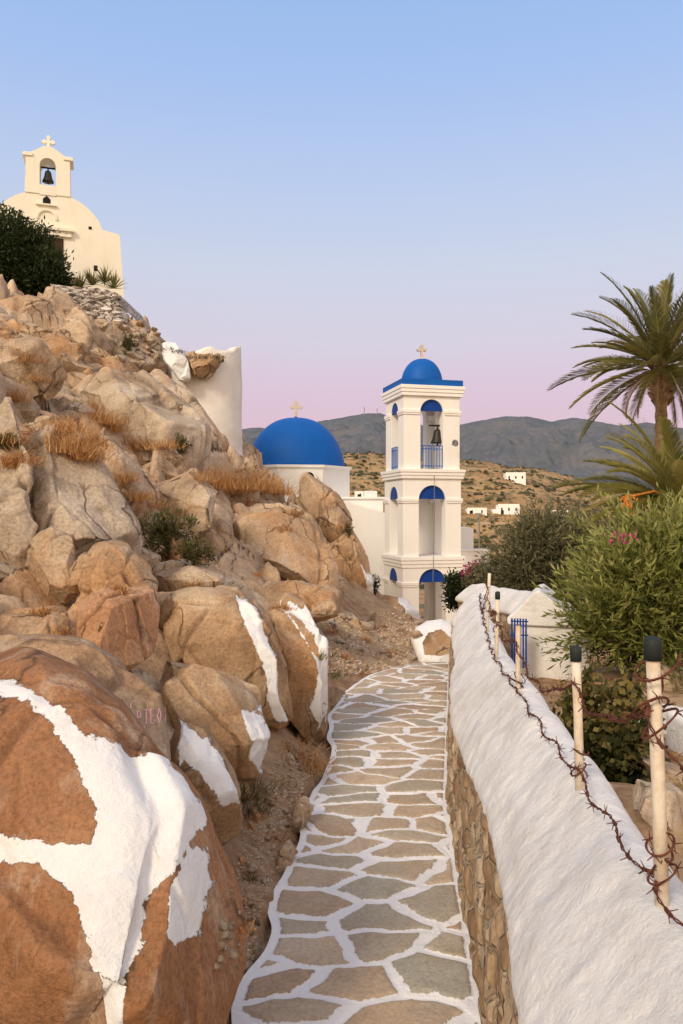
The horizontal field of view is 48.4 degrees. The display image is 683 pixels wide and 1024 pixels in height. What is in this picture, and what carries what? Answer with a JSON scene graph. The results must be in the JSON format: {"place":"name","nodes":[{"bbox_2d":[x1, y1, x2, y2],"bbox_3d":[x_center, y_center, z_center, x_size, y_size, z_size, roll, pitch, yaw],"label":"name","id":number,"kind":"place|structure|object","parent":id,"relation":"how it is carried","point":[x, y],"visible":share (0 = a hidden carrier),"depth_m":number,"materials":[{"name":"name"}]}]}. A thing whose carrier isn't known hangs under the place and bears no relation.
{"place":"outdoors","nodes":[
{"label":"outdoors","id":0,"kind":"place"},
{"bbox_2d":[0,274,682,1023],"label":"hillside","id":1,"kind":"structure","parent":0,"point":[20,588],"depth_m":9.00,"materials":[{"name":"soil"}]},
{"bbox_2d":[0,561,19,580],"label":"rock block","id":2,"kind":"object","parent":1,"relation":"on","point":[6,569],"visible":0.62,"depth_m":5.34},
{"bbox_2d":[0,325,20,339],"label":"rock block","id":3,"kind":"object","parent":1,"relation":"on","point":[6,333],"visible":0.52,"depth_m":13.17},
{"bbox_2d":[0,550,27,570],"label":"rock block","id":4,"kind":"object","parent":1,"relation":"on","point":[13,561],"visible":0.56,"depth_m":5.45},
{"bbox_2d":[0,397,37,563],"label":"boulder","id":5,"kind":"object","parent":1,"relation":"on","point":[18,526],"visible":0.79,"depth_m":5.59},
{"bbox_2d":[0,432,21,452],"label":"green shrub","id":6,"kind":"object","parent":5,"relation":"on","point":[4,442],"visible":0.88,"depth_m":5.89,"materials":[{"name":"green plant"}]},
{"bbox_2d":[0,426,32,447],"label":"grass tuft","id":7,"kind":"object","parent":5,"relation":"on","point":[11,439],"visible":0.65,"depth_m":5.91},
{"bbox_2d":[0,444,46,465],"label":"grass tuft","id":8,"kind":"object","parent":5,"relation":"on","point":[20,459],"visible":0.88,"depth_m":5.78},
{"bbox_2d":[6,382,42,403],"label":"grass tuft","id":9,"kind":"object","parent":1,"relation":"on","point":[17,398],"visible":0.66,"depth_m":9.65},
{"bbox_2d":[0,295,56,317],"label":"boulder","id":10,"kind":"object","parent":1,"relation":"on","point":[23,304],"visible":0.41,"depth_m":17.51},
{"bbox_2d":[20,392,40,422],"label":"rock block","id":11,"kind":"object","parent":1,"relation":"on","point":[31,410],"visible":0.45,"depth_m":9.87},
{"bbox_2d":[0,337,67,402],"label":"boulder","id":12,"kind":"object","parent":1,"relation":"on","point":[13,370],"visible":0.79,"depth_m":10.65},
{"bbox_2d":[16,320,51,337],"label":"rock block","id":13,"kind":"object","parent":1,"relation":"on","point":[31,328],"visible":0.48,"depth_m":14.30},
{"bbox_2d":[0,606,71,635],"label":"boulder","id":14,"kind":"object","parent":1,"relation":"on","point":[14,621],"visible":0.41,"depth_m":4.42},
{"bbox_2d":[0,200,79,296],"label":"dark shrub","id":15,"kind":"object","parent":1,"relation":"on","point":[33,262],"visible":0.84,"depth_m":20.93,"materials":[{"name":"green plant"}]},
{"bbox_2d":[18,603,68,618],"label":"grass tuft","id":16,"kind":"object","parent":1,"relation":"on","point":[41,612],"visible":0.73,"depth_m":4.50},
{"bbox_2d":[27,526,77,604],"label":"boulder","id":17,"kind":"object","parent":1,"relation":"on","point":[51,557],"visible":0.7,"depth_m":5.43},
{"bbox_2d":[0,135,123,297],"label":"chapel","id":18,"kind":"structure","parent":1,"relation":"on","point":[89,241],"depth_m":24.15,"materials":[{"name":"beige paint"}]},
{"bbox_2d":[42,331,88,361],"bbox_3d":[-5.010,-2.793,13.514,0.983,0.856,0.673,0,0,-17],"label":"rock block","id":19,"kind":"object","parent":1,"relation":"on","point":[58,343],"visible":0.52,"depth_m":13.29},
{"bbox_2d":[65,371,86,388],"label":"rock block","id":20,"kind":"object","parent":1,"relation":"on","point":[73,379],"visible":0.4,"depth_m":13.17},
{"bbox_2d":[58,352,94,372],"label":"rock block","id":21,"kind":"object","parent":1,"relation":"on","point":[67,361],"visible":0.53,"depth_m":13.22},
{"bbox_2d":[67,402,94,414],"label":"rock block","id":22,"kind":"object","parent":1,"relation":"on","point":[75,405],"visible":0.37,"depth_m":11.74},
{"bbox_2d":[24,423,141,558],"bbox_3d":[-2.208,-0.053,6.441,0.968,1.418,1.485,0,0,-36],"label":"boulder","id":23,"kind":"object","parent":1,"relation":"on","point":[86,504],"visible":0.56,"depth_m":6.09,"materials":[{"name":"stone"}]},
{"bbox_2d":[25,410,105,435],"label":"grass tuft","id":24,"kind":"object","parent":23,"relation":"on","point":[66,427],"visible":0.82,"depth_m":6.45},
{"bbox_2d":[20,416,126,458],"bbox_3d":[-2.320,-0.635,6.379,1.097,0.399,0.761,0,0,0],"label":"grass tuft","id":25,"kind":"object","parent":23,"relation":"on","point":[65,443],"visible":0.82,"depth_m":6.28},
{"bbox_2d":[50,440,118,465],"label":"grass tuft","id":26,"kind":"object","parent":23,"relation":"on","point":[83,457],"visible":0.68,"depth_m":6.32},
{"bbox_2d":[0,633,170,760],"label":"boulder","id":27,"kind":"object","parent":1,"relation":"on","point":[141,699],"visible":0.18,"depth_m":3.29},
{"bbox_2d":[60,306,113,353],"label":"boulder","id":28,"kind":"object","parent":1,"relation":"on","point":[81,327],"visible":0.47,"depth_m":16.80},
{"bbox_2d":[70,267,127,288],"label":"yucca plant","id":29,"kind":"object","parent":1,"relation":"on","point":[104,278],"visible":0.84,"depth_m":22.39,"materials":[{"name":"green plant"}]},
{"bbox_2d":[50,284,148,330],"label":"terrace wall","id":30,"kind":"structure","parent":1,"relation":"on","point":[107,305],"depth_m":20.19,"materials":[{"name":"stone"}]},
{"bbox_2d":[89,316,112,332],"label":"boulder","id":31,"kind":"object","parent":1,"relation":"on","point":[103,325],"visible":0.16,"depth_m":18.71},
{"bbox_2d":[64,397,139,426],"bbox_3d":[-3.646,-1.502,11.449,1.219,0.500,1.129,0,0,-40],"label":"grass tuft","id":32,"kind":"object","parent":1,"relation":"on","point":[101,419],"visible":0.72,"depth_m":11.31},
{"bbox_2d":[67,540,158,594],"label":"boulder","id":33,"kind":"object","parent":1,"relation":"on","point":[100,565],"visible":0.69,"depth_m":5.17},
{"bbox_2d":[104,323,128,340],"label":"rock block","id":34,"kind":"object","parent":1,"relation":"on","point":[113,331],"visible":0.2,"depth_m":17.84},
{"bbox_2d":[76,586,159,670],"bbox_3d":[-1.188,0.632,4.074,0.446,0.450,0.594,0,0,-21],"label":"boulder","id":35,"kind":"object","parent":1,"relation":"on","point":[123,627],"visible":0.77,"depth_m":3.97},
{"bbox_2d":[0,646,245,1023],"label":"boulder","id":36,"kind":"object","parent":1,"relation":"on","point":[118,881],"visible":1,"depth_m":1.95,"materials":[{"name":"stone"}]},
{"bbox_2d":[97,427,159,520],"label":"boulder","id":37,"kind":"object","parent":1,"relation":"on","point":[126,461],"visible":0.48,"depth_m":8.63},
{"bbox_2d":[109,466,142,484],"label":"grass tuft","id":38,"kind":"object","parent":37,"relation":"on","point":[129,479],"visible":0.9,"depth_m":8.38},
{"bbox_2d":[120,484,165,502],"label":"grass tuft","id":39,"kind":"object","parent":37,"relation":"on","point":[142,497],"visible":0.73,"depth_m":8.45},
{"bbox_2d":[109,338,156,371],"bbox_3d":[-5.314,-3.719,18.066,1.770,0.797,1.062,24,-4,2],"label":"rock block","id":40,"kind":"object","parent":1,"relation":"on","point":[141,360],"visible":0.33,"depth_m":17.91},
{"bbox_2d":[118,331,139,354],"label":"green shrub","id":41,"kind":"object","parent":40,"relation":"on","point":[127,342],"visible":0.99,"depth_m":17.73,"materials":[{"name":"green plant"}]},
{"bbox_2d":[71,366,211,475],"bbox_3d":[-3.398,-1.515,13.091,2.612,2.098,1.837,0,0,27],"label":"boulder","id":42,"kind":"object","parent":1,"relation":"on","point":[157,404],"visible":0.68,"depth_m":12.50,"materials":[{"name":"stone"}]},
{"bbox_2d":[174,432,193,456],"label":"green shrub","id":43,"kind":"object","parent":42,"relation":"on","point":[181,444],"visible":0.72,"depth_m":11.98,"materials":[{"name":"green plant"}]},
{"bbox_2d":[126,431,171,451],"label":"grass tuft","id":44,"kind":"object","parent":1,"relation":"on","point":[139,444],"visible":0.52,"depth_m":11.89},
{"bbox_2d":[140,547,161,566],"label":"rock block","id":45,"kind":"object","parent":1,"relation":"on","point":[151,559],"visible":0.33,"depth_m":7.42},
{"bbox_2d":[136,343,166,373],"bbox_3d":[-5.013,-3.772,19.235,1.245,0.865,0.709,41,11,0],"label":"rock block","id":46,"kind":"object","parent":1,"relation":"on","point":[160,365],"visible":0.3,"depth_m":19.08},
{"bbox_2d":[138,433,190,450],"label":"grass tuft","id":47,"kind":"object","parent":1,"relation":"on","point":[173,445],"visible":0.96,"depth_m":11.08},
{"bbox_2d":[152,446,178,464],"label":"rock block","id":48,"kind":"object","parent":1,"relation":"on","point":[167,454],"visible":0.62,"depth_m":11.10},
{"bbox_2d":[139,503,200,560],"bbox_3d":[-1.833,0.211,7.935,0.734,0.621,0.544,0,0,0],"label":"green shrub","id":49,"kind":"object","parent":1,"relation":"on","point":[160,528],"visible":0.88,"depth_m":7.87,"materials":[{"name":"green plant"}]},
{"bbox_2d":[162,459,179,479],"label":"rock block","id":50,"kind":"object","parent":1,"relation":"on","point":[169,470],"visible":0.28,"depth_m":11.04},
{"bbox_2d":[160,532,207,561],"bbox_3d":[-1.669,0.440,7.999,0.461,0.505,0.415,0,0,43],"label":"rock block","id":51,"kind":"object","parent":1,"relation":"on","point":[171,556],"visible":0.18,"depth_m":7.87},
{"bbox_2d":[156,468,217,535],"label":"boulder","id":52,"kind":"object","parent":1,"relation":"on","point":[191,494],"visible":0.62,"depth_m":9.60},
{"bbox_2d":[151,560,224,591],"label":"boulder","id":53,"kind":"object","parent":1,"relation":"on","point":[169,575],"visible":0.57,"depth_m":6.72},
{"bbox_2d":[170,533,218,566],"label":"green shrub","id":54,"kind":"object","parent":53,"relation":"on","point":[195,555],"visible":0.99,"depth_m":6.93,"materials":[{"name":"green plant"}]},
{"bbox_2d":[149,369,228,451],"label":"boulder","id":55,"kind":"object","parent":1,"relation":"on","point":[190,398],"visible":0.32,"depth_m":15.59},
{"bbox_2d":[167,346,242,454],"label":"wall","id":56,"kind":"structure","parent":1,"relation":"on","point":[218,394],"depth_m":19.30,"materials":[{"name":"paint"}]},
{"bbox_2d":[162,342,190,381],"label":"boulder","id":57,"kind":"object","parent":56,"relation":"on","point":[176,363],"visible":0.97,"depth_m":18.47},
{"bbox_2d":[185,351,223,379],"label":"boulder","id":58,"kind":"object","parent":56,"relation":"on","point":[204,368],"visible":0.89,"depth_m":18.69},
{"bbox_2d":[170,719,242,845],"bbox_3d":[-0.652,1.281,3.595,0.360,0.578,0.607,0,0,-22],"label":"boulder","id":59,"kind":"object","parent":1,"relation":"on","point":[199,759],"visible":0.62,"depth_m":3.42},
{"bbox_2d":[191,529,224,554],"bbox_3d":[-1.869,0.462,10.252,0.486,0.543,0.583,0,0,-33],"label":"rock block","id":60,"kind":"object","parent":1,"relation":"on","point":[217,543],"visible":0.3,"depth_m":10.09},
{"bbox_2d":[160,661,269,800],"bbox_3d":[-0.762,1.290,4.390,0.652,0.877,0.843,0,0,-14],"label":"boulder","id":61,"kind":"object","parent":1,"relation":"on","point":[225,708],"visible":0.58,"depth_m":4.13,"materials":[{"name":"stone"}]},
{"bbox_2d":[180,455,262,491],"bbox_3d":[-2.113,-0.636,11.963,2.014,0.660,1.646,0,0,0],"label":"grass tuft","id":62,"kind":"object","parent":1,"relation":"on","point":[228,483],"visible":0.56,"depth_m":11.98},
{"bbox_2d":[159,585,293,731],"bbox_3d":[-0.879,1.094,5.573,1.091,1.095,0.986,0,0,0],"label":"boulder","id":63,"kind":"object","parent":1,"relation":"on","point":[229,630],"visible":0.75,"depth_m":5.16,"materials":[{"name":"stone"}]},
{"bbox_2d":[218,530,249,554],"bbox_3d":[-1.635,0.513,10.523,0.800,0.416,0.504,37,-18,-20],"label":"rock block","id":64,"kind":"object","parent":1,"relation":"on","point":[230,539],"visible":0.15,"depth_m":10.43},
{"bbox_2d":[229,473,259,505],"bbox_3d":[-2.009,-0.379,14.251,0.839,0.716,0.762,0,0,44],"label":"rock block","id":65,"kind":"object","parent":1,"relation":"on","point":[237,498],"visible":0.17,"depth_m":13.94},
{"bbox_2d":[236,461,269,493],"bbox_3d":[-1.876,-0.607,15.078,0.734,0.778,0.844,0,0,-35],"label":"rock block","id":66,"kind":"object","parent":1,"relation":"on","point":[247,465],"visible":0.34,"depth_m":14.87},
{"bbox_2d":[248,805,268,823],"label":"rock block","id":67,"kind":"object","parent":1,"relation":"on","point":[257,818],"visible":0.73,"depth_m":4.14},
{"bbox_2d":[218,459,304,491],"bbox_3d":[-1.694,-0.707,13.969,2.124,0.706,1.673,0,0,0],"label":"grass tuft","id":68,"kind":"object","parent":1,"relation":"on","point":[268,488],"visible":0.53,"depth_m":13.89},
{"bbox_2d":[239,773,295,803],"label":"grass tuft","id":69,"kind":"object","parent":1,"relation":"on","point":[254,788],"visible":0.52,"depth_m":4.12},
{"bbox_2d":[231,502,338,589],"bbox_3d":[-1.038,0.598,11.920,2.012,1.511,1.776,0,0,0],"label":"boulder","id":70,"kind":"object","parent":1,"relation":"on","point":[304,553],"visible":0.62,"depth_m":11.44,"materials":[{"name":"stone"}]},
{"bbox_2d":[281,753,302,770],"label":"rock block","id":71,"kind":"object","parent":1,"relation":"on","point":[289,759],"visible":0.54,"depth_m":4.91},
{"bbox_2d":[265,592,327,744],"bbox_3d":[-0.396,1.242,6.113,0.590,1.174,0.925,0,0,0],"label":"boulder","id":72,"kind":"object","parent":1,"relation":"on","point":[300,638],"visible":0.77,"depth_m":5.74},
{"bbox_2d":[262,580,341,622],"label":"boulder","id":73,"kind":"object","parent":1,"relation":"on","point":[328,597],"visible":0.62,"depth_m":9.26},
{"bbox_2d":[253,401,384,511],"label":"domed church","id":74,"kind":"structure","parent":1,"relation":"on","point":[296,446],"depth_m":34.12,"materials":[{"name":"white paint"}]},
{"bbox_2d":[295,472,352,542],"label":"boulder","id":75,"kind":"object","parent":1,"relation":"on","point":[322,504],"visible":0.8,"depth_m":15.02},
{"bbox_2d":[283,741,365,773],"bbox_3d":[-0.267,1.625,5.034,0.819,0.199,0.541,0,0,-25],"label":"grass tuft","id":76,"kind":"object","parent":1,"relation":"on","point":[312,763],"visible":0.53,"depth_m":5.03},
{"bbox_2d":[233,612,421,963],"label":"gravel","id":77,"kind":"structure","parent":1,"relation":"on","point":[260,895],"depth_m":4.52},
{"bbox_2d":[326,528,373,593],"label":"boulder","id":78,"kind":"object","parent":1,"relation":"on","point":[351,558],"visible":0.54,"depth_m":14.09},
{"bbox_2d":[373,593,420,619],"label":"boulder","id":79,"kind":"object","parent":1,"relation":"on","point":[403,605],"visible":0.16,"depth_m":14.83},
{"bbox_2d":[344,501,489,594],"bbox_3d":[3.058,2.529,33.875,6.326,6.143,4.250,0,0,0],"label":"church annex","id":80,"kind":"object","parent":1,"relation":"on","point":[369,529],"visible":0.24,"depth_m":32.60,"materials":[{"name":"white paint"}]},
{"bbox_2d":[411,619,450,662],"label":"boulder","id":81,"kind":"object","parent":1,"relation":"on","point":[432,644],"visible":0.6,"depth_m":10.31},
{"bbox_2d":[440,555,482,612],"bbox_3d":[3.314,2.202,19.861,1.501,2.199,1.501,0,0,0],"label":"bougainvillea","id":82,"kind":"object","parent":1,"relation":"on","point":[453,585],"visible":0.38,"depth_m":19.73,"materials":[{"name":"green plant"}]},
{"bbox_2d":[461,556,507,587],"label":"dark shrub","id":83,"kind":"object","parent":1,"relation":"on","point":[470,580],"visible":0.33,"depth_m":16.82,"materials":[{"name":"green plant"}]},
{"bbox_2d":[455,583,564,661],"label":"stone wall","id":84,"kind":"structure","parent":1,"relation":"on","point":[511,600],"depth_m":10.41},
{"bbox_2d":[511,618,527,667],"bbox_3d":[1.948,1.435,8.319,0.190,0.540,0.040,0,0,10],"label":"blue gate","id":85,"kind":"object","parent":1,"relation":"on","point":[520,621],"visible":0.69,"depth_m":8.29,"materials":[{"name":"metal"}]},
{"bbox_2d":[467,493,601,604],"bbox_3d":[3.745,1.336,13.961,2.576,3.536,2.439,0,0,38],"label":"olive tree","id":86,"kind":"object","parent":1,"relation":"on","point":[536,550],"visible":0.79,"depth_m":13.68,"materials":[{"name":"green plant"}]},
{"bbox_2d":[507,584,589,680],"bbox_3d":[2.489,1.740,8.968,0.965,1.701,0.910,0,0,18],"label":"gabled shrine","id":87,"kind":"object","parent":1,"relation":"on","point":[533,605],"visible":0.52,"depth_m":8.59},
{"bbox_2d":[445,593,682,1023],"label":"boundary wall","id":88,"kind":"structure","parent":1,"relation":"on","point":[565,919],"depth_m":2.11,"materials":[{"name":"paint"}]},
{"bbox_2d":[486,567,491,631],"bbox_3d":[1.112,0.711,5.750,0.048,0.594,0.031,0,0,0],"label":"fence pole","id":89,"kind":"object","parent":88,"relation":"attached to","point":[489,569],"visible":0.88,"depth_m":5.74,"materials":[{"name":"wood"}]},
{"bbox_2d":[494,591,499,659],"bbox_3d":[0.911,0.717,4.450,0.038,0.504,0.031,0,0,0],"label":"fence pole","id":90,"kind":"object","parent":88,"relation":"on","point":[497,602],"visible":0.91,"depth_m":4.44,"materials":[{"name":"wood"}]},
{"bbox_2d":[515,625,520,690],"bbox_3d":[0.825,0.737,3.550,0.025,0.410,0.025,0,0,0],"label":"fence pole","id":91,"kind":"object","parent":88,"relation":"attached to","point":[517,657],"visible":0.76,"depth_m":3.54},
{"bbox_2d":[570,645,584,790],"bbox_3d":[0.705,0.651,2.270,0.046,0.504,0.035,0,0,0],"label":"fence pole","id":92,"kind":"object","parent":88,"relation":"on","point":[576,655],"visible":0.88,"depth_m":2.26,"materials":[{"name":"wood"}]},
{"bbox_2d":[643,636,669,907],"bbox_3d":[0.624,0.563,1.500,0.054,0.634,0.035,0,0,0],"label":"fence pole","id":93,"kind":"object","parent":88,"relation":"on","point":[652,650],"visible":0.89,"depth_m":1.49,"materials":[{"name":"wood"}]},
{"bbox_2d":[479,593,682,926],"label":"barbed wire","id":94,"kind":"object","parent":93,"relation":"attached to","point":[655,890],"visible":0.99,"depth_m":2.05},
{"bbox_2d":[479,583,682,780],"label":"barbed wire","id":95,"kind":"object","parent":93,"relation":"attached to","point":[646,710],"visible":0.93,"depth_m":2.05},
{"bbox_2d":[621,653,682,745],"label":"wire tangle","id":96,"kind":"object","parent":93,"relation":"attached to","point":[648,680],"visible":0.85,"depth_m":1.48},
{"bbox_2d":[642,823,682,885],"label":"wire tangle","id":97,"kind":"object","parent":93,"relation":"attached to","point":[670,864],"visible":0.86,"depth_m":1.49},
{"bbox_2d":[540,497,629,599],"bbox_3d":[5.335,1.615,16.916,2.942,3.975,2.659,0,0,45],"label":"olive tree","id":98,"kind":"object","parent":1,"relation":"on","point":[594,512],"visible":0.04,"depth_m":16.69,"materials":[{"name":"green plant"}]},
{"bbox_2d":[529,481,682,693],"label":"green tree","id":99,"kind":"object","parent":1,"relation":"on","point":[653,555],"visible":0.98,"depth_m":7.82,"materials":[{"name":"green plant"}]},
{"bbox_2d":[549,660,674,784],"bbox_3d":[1.715,1.392,4.872,0.770,0.843,0.890,0,0,0],"label":"leafy shrub","id":100,"kind":"object","parent":1,"relation":"on","point":[614,749],"visible":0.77,"depth_m":4.71,"materials":[{"name":"green plant"}]},
{"bbox_2d":[546,272,682,623],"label":"palm tree","id":101,"kind":"object","parent":1,"relation":"on","point":[656,351],"visible":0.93,"depth_m":21.73,"materials":[{"name":"green plant"}]},
{"bbox_2d":[550,401,682,661],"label":"palm tree","id":102,"kind":"object","parent":1,"relation":"on","point":[669,472],"visible":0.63,"depth_m":14.64,"materials":[{"name":"green plant"}]},
{"bbox_2d":[577,602,682,673],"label":"dark shrub","id":103,"kind":"object","parent":1,"relation":"on","point":[624,660],"visible":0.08,"depth_m":8.40,"materials":[{"name":"green plant"}]},
{"bbox_2d":[610,701,682,754],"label":"garden wall","id":104,"kind":"structure","parent":1,"relation":"on","point":[675,740],"depth_m":5.38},
{"bbox_2d":[632,779,682,831],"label":"boulder","id":105,"kind":"object","parent":1,"relation":"on","point":[641,799],"visible":0.49,"depth_m":3.82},
{"bbox_2d":[635,754,682,789],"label":"boulder","id":106,"kind":"object","parent":1,"relation":"on","point":[672,770],"visible":0.48,"depth_m":4.48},
{"bbox_2d":[660,661,682,690],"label":"boulder","id":107,"kind":"object","parent":1,"relation":"on","point":[668,686],"visible":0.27,"depth_m":7.72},
{"bbox_2d":[0,0,682,428],"label":"sky","id":108,"kind":"structure","parent":0,"point":[328,192],"materials":[{"name":"blue"}]},
{"bbox_2d":[231,662,480,1023],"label":"path","id":109,"kind":"structure","parent":0,"point":[368,925],"depth_m":3.41,"materials":[{"name":"stone"}]},
{"bbox_2d":[276,837,297,870],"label":"rock","id":110,"kind":"object","parent":109,"relation":"on","point":[287,851],"visible":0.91,"depth_m":3.67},
{"bbox_2d":[290,796,311,834],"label":"rock","id":111,"kind":"object","parent":109,"relation":"on","point":[301,815],"visible":0.92,"depth_m":4.12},
{"bbox_2d":[380,344,465,621],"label":"bell tower","id":112,"kind":"structure","parent":0,"point":[423,525],"depth_m":29.05,"materials":[{"name":"white paint"}]},
{"bbox_2d":[242,413,682,489],"bbox_3d":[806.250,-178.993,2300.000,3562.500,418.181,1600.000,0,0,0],"label":"hills","id":113,"kind":"structure","parent":0,"point":[530,442],"depth_m":2427.17,"materials":[{"name":"stone"}]},
{"bbox_2d":[343,452,653,618],"bbox_3d":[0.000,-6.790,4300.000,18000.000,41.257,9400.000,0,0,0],"label":"ground","id":114,"kind":"structure","parent":0,"point":[522,499],"depth_m":249.58,"materials":[{"name":"soil"}]},
{"bbox_2d":[342,451,635,588],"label":"scrub","id":115,"kind":"object","parent":114,"relation":"on","point":[485,537],"visible":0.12,"depth_m":254.38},
{"bbox_2d":[491,504,519,514],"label":"white house","id":116,"kind":"structure","parent":114,"relation":"on","point":[505,509],"depth_m":216.00,"materials":[{"name":"paint"}]},
{"bbox_2d":[503,472,525,484],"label":"white house","id":117,"kind":"structure","parent":114,"relation":"on","point":[518,477],"depth_m":260.00,"materials":[{"name":"paint"}]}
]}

